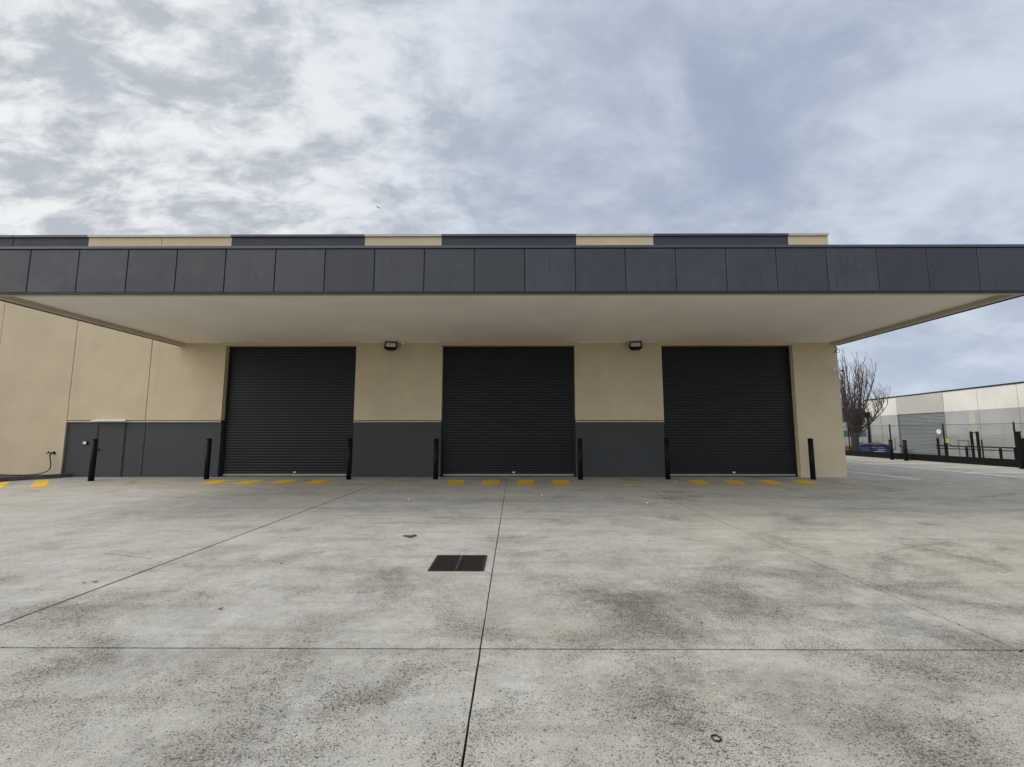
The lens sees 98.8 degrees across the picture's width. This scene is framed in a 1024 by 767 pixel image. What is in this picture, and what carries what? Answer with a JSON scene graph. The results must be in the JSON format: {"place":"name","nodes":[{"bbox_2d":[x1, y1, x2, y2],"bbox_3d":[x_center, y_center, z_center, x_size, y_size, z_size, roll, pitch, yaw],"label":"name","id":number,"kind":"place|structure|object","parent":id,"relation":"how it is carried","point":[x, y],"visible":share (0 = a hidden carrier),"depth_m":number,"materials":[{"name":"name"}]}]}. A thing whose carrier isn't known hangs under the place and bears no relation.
{"place":"outdoors","nodes":[
{"label":"outdoors","id":0,"kind":"place"},
{"bbox_2d":[0,462,1023,766],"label":"concrete yard","id":1,"kind":"structure","parent":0,"point":[342,628],"depth_m":3.82,"materials":[{"name":"grey concrete"}]},
{"bbox_2d":[0,473,69,481],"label":"garden kerb","id":2,"kind":"structure","parent":1,"relation":"on","point":[29,477],"depth_m":15.32,"materials":[{"name":"concrete"}]},
{"bbox_2d":[88,438,98,480],"bbox_3d":[-14.281,2.594,14.960,0.188,1.430,0.188,0,-6,0],"label":"bollard","id":3,"kind":"object","parent":1,"relation":"on","point":[93,458],"visible":1,"depth_m":14.91,"materials":[{"name":"black metal"}]},
{"bbox_2d":[203,438,211,478],"bbox_3d":[-10.758,2.656,15.519,0.188,1.430,0.188,0,-6,0],"label":"bollard","id":4,"kind":"object","parent":1,"relation":"on","point":[207,458],"visible":1,"depth_m":15.47,"materials":[{"name":"black metal"}]},
{"bbox_2d":[346,438,352,479],"bbox_3d":[-5.718,2.646,15.433,0.188,1.430,0.188,0,-6,0],"label":"bollard","id":5,"kind":"object","parent":1,"relation":"on","point":[349,458],"visible":1,"depth_m":15.37,"materials":[{"name":"black metal"}]},
{"bbox_2d":[0,480,818,487],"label":"yellow hatch marking","id":6,"kind":"object","parent":1,"relation":"on","point":[40,483],"visible":1,"depth_m":14.38,"materials":[{"name":"paint"}]},
{"bbox_2d":[403,534,416,537],"bbox_3d":[-1.618,2.427,6.972,0.218,0.001,0.235,3,-7,-22],"label":"tar patch","id":7,"kind":"object","parent":1,"relation":"on","point":[411,536],"visible":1,"depth_m":7.02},
{"bbox_2d":[433,438,438,478],"bbox_3d":[-2.688,2.656,15.517,0.188,1.430,0.188,0,-6,0],"label":"bollard","id":8,"kind":"object","parent":1,"relation":"on","point":[435,464],"visible":1,"depth_m":15.45,"materials":[{"name":"black metal"}]},
{"bbox_2d":[428,555,486,570],"bbox_3d":[-0.670,2.264,5.559,0.670,0.019,0.670,0,-6,0],"label":"drain grate","id":9,"kind":"object","parent":1,"relation":"on","point":[458,562],"visible":1,"depth_m":5.50,"materials":[{"name":"metal"}]},
{"bbox_2d":[461,481,506,766],"bbox_3d":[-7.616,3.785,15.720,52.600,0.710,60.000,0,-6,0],"label":"expansion joint","id":10,"kind":"object","parent":1,"relation":"in","point":[478,665],"depth_m":2.96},
{"bbox_2d":[0,233,1023,476],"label":"warehouse","id":11,"kind":"structure","parent":1,"relation":"on","point":[269,355],"depth_m":16.31,"materials":[{"name":"beige metal"}]},
{"bbox_2d":[91,419,125,476],"bbox_3d":[-14.974,2.391,16.242,1.280,2.115,0.176,0,-6,0],"label":"personnel door","id":12,"kind":"structure","parent":11,"relation":"in","point":[111,436],"depth_m":16.31,"materials":[{"name":"grey metal"}]},
{"bbox_2d":[220,342,359,476],"bbox_3d":[-8.386,0.906,16.567,5.225,5.180,0.415,0,-6,0],"label":"roller door","id":13,"kind":"structure","parent":11,"relation":"in","point":[289,411],"depth_m":16.63,"materials":[{"name":"grey metal"}]},
{"bbox_2d":[384,341,397,350],"bbox_3d":[-4.531,-1.402,16.411,0.530,0.340,0.469,0,-6,0],"label":"floodlight","id":14,"kind":"object","parent":11,"relation":"attached to","point":[390,346],"visible":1,"depth_m":16.32,"materials":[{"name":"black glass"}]},
{"bbox_2d":[439,342,577,476],"bbox_3d":[-0.136,0.901,16.525,5.265,5.180,0.415,0,-6,0],"label":"roller door","id":15,"kind":"structure","parent":11,"relation":"in","point":[508,408],"depth_m":16.59,"materials":[{"name":"grey metal"}]},
{"bbox_2d":[629,341,641,350],"bbox_3d":[4.613,-1.407,16.361,0.543,0.340,0.473,0,-6,0],"label":"floodlight","id":16,"kind":"object","parent":11,"relation":"attached to","point":[635,345],"visible":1,"depth_m":16.28,"materials":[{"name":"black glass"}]},
{"bbox_2d":[658,342,797,476],"bbox_3d":[8.109,0.896,16.482,5.195,5.180,0.415,0,-6,0],"label":"roller door","id":17,"kind":"structure","parent":11,"relation":"in","point":[728,410],"depth_m":16.54,"materials":[{"name":"grey metal"}]},
{"bbox_2d":[832,368,843,371],"bbox_3d":[12.171,-0.499,16.371,0.320,0.160,0.176,0,-6,0],"label":"security camera","id":18,"kind":"object","parent":11,"relation":"attached to","point":[836,370],"visible":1,"depth_m":16.32,"materials":[{"name":"white plastic"}]},
{"bbox_3d":[-17.050,2.574,16.195,0.257,0.164,0.154,0,-6,0],"label":"garden tap","id":19,"kind":"object","parent":11,"relation":"attached to","visible":0},
{"bbox_2d":[0,456,50,475],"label":"garden hose","id":20,"kind":"object","parent":19,"relation":"hanging from","point":[31,474],"visible":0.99,"depth_m":15.94,"materials":[{"name":"black rubber"}]},
{"bbox_2d":[107,500,938,576],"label":"concrete cracks","id":21,"kind":"object","parent":1,"relation":"on","point":[514,500],"visible":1,"depth_m":6.41,"materials":[{"name":"grey concrete"}]},
{"bbox_2d":[577,438,582,479],"bbox_3d":[2.392,2.642,15.391,0.188,1.430,0.188,0,-6,0],"label":"bollard","id":22,"kind":"object","parent":1,"relation":"on","point":[580,464],"visible":1,"depth_m":15.32,"materials":[{"name":"black metal"}]},
{"bbox_2d":[664,438,670,479],"bbox_3d":[5.482,2.653,15.494,0.188,1.430,0.188,0,-6,0],"label":"bollard","id":23,"kind":"object","parent":1,"relation":"on","point":[667,458],"visible":1,"depth_m":15.44,"materials":[{"name":"black metal"}]},
{"bbox_2d":[710,734,721,741],"bbox_3d":[1.103,1.917,2.373,0.056,0.008,0.056,0,-6,0],"label":"rubber ring","id":24,"kind":"object","parent":1,"relation":"on","point":[717,736],"visible":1,"depth_m":2.37,"materials":[{"name":"black rubber"}]},
{"bbox_2d":[807,438,816,479],"bbox_3d":[10.552,2.648,15.448,0.188,1.430,0.188,0,-6,0],"label":"bollard","id":25,"kind":"object","parent":1,"relation":"on","point":[811,459],"visible":1,"depth_m":15.39,"materials":[{"name":"black metal"}]},
{"bbox_2d":[847,462,1023,479],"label":"white line marking","id":26,"kind":"object","parent":1,"relation":"on","point":[913,467],"visible":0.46,"depth_m":19.38,"materials":[{"name":"paint"}]},
{"bbox_2d":[0,0,1023,408],"label":"sky","id":27,"kind":"structure","parent":0,"point":[856,122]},
{"bbox_2d":[842,411,866,445],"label":"building","id":28,"kind":"structure","parent":0,"point":[846,439],"depth_m":75.12,"materials":[{"name":"paint"}]},
{"bbox_2d":[846,456,1023,476],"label":"parking bays","id":29,"kind":"object","parent":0,"point":[1015,472],"depth_m":21.11,"materials":[{"name":"concrete"}]},
{"bbox_2d":[888,440,893,459],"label":"bollard","id":30,"kind":"object","parent":29,"relation":"on","point":[891,452],"visible":1,"depth_m":26.20,"materials":[{"name":"black metal"}]},
{"bbox_2d":[902,440,908,460],"bbox_3d":[22.735,3.859,25.361,0.211,1.200,0.211,0,-6,0],"label":"bollard","id":31,"kind":"object","parent":29,"relation":"on","point":[905,450],"visible":1,"depth_m":25.31,"materials":[{"name":"black metal"}]},
{"bbox_2d":[1014,431,1023,468],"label":"gate post","id":32,"kind":"object","parent":29,"relation":"on","point":[1019,448],"visible":0.96,"depth_m":19.74,"materials":[{"name":"black metal"}]},
{"label":"ground","id":33,"kind":"structure","parent":0,"visible":0},
{"bbox_2d":[838,349,890,450],"bbox_3d":[24.339,1.575,30.896,3.232,8.485,2.716,0,-6,0],"label":"bare tree","id":34,"kind":"object","parent":33,"relation":"on","point":[853,417],"visible":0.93,"depth_m":30.56,"materials":[{"name":"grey plant"}]},
{"bbox_2d":[859,442,888,451],"bbox_3d":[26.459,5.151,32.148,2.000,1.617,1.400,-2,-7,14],"label":"car","id":35,"kind":"object","parent":33,"relation":"on","point":[869,445],"visible":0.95,"depth_m":31.71,"materials":[{"name":"blue paint"}]},
{"bbox_2d":[845,455,1018,468],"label":"kerb","id":36,"kind":"structure","parent":33,"relation":"on","point":[940,462],"depth_m":23.37,"materials":[{"name":"concrete"}]},
{"bbox_2d":[843,422,1023,467],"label":"chain link fence","id":37,"kind":"object","parent":36,"relation":"on","point":[945,458],"visible":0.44,"depth_m":23.54,"materials":[{"name":"black metal"}]},
{"bbox_2d":[864,381,1023,458],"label":"grey warehouse","id":38,"kind":"structure","parent":33,"relation":"on","point":[988,406],"depth_m":41.87,"materials":[{"name":"concrete"}]},
{"bbox_2d":[898,412,948,454],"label":"roller door","id":39,"kind":"structure","parent":38,"relation":"in","point":[920,421],"depth_m":45.22,"materials":[{"name":"grey metal"}]},
{"bbox_2d":[958,440,970,456],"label":"personnel door","id":40,"kind":"structure","parent":38,"relation":"in","point":[964,442],"depth_m":41.01,"materials":[{"name":"grey paint"}]},
{"bbox_2d":[969,431,981,457],"bbox_3d":[24.473,3.747,23.116,0.090,2.430,0.400,0,-6,0],"label":"tied post pair","id":41,"kind":"object","parent":33,"relation":"on","point":[972,444],"visible":0.52,"depth_m":23.22},
{"bbox_2d":[936,438,1016,458],"bbox_3d":[24.667,3.962,23.423,0.145,2.070,4.010,0,-6,0],"label":"guard rail","id":42,"kind":"object","parent":33,"relation":"on","point":[938,445],"visible":0.47,"depth_m":23.69,"materials":[{"name":"black metal"}]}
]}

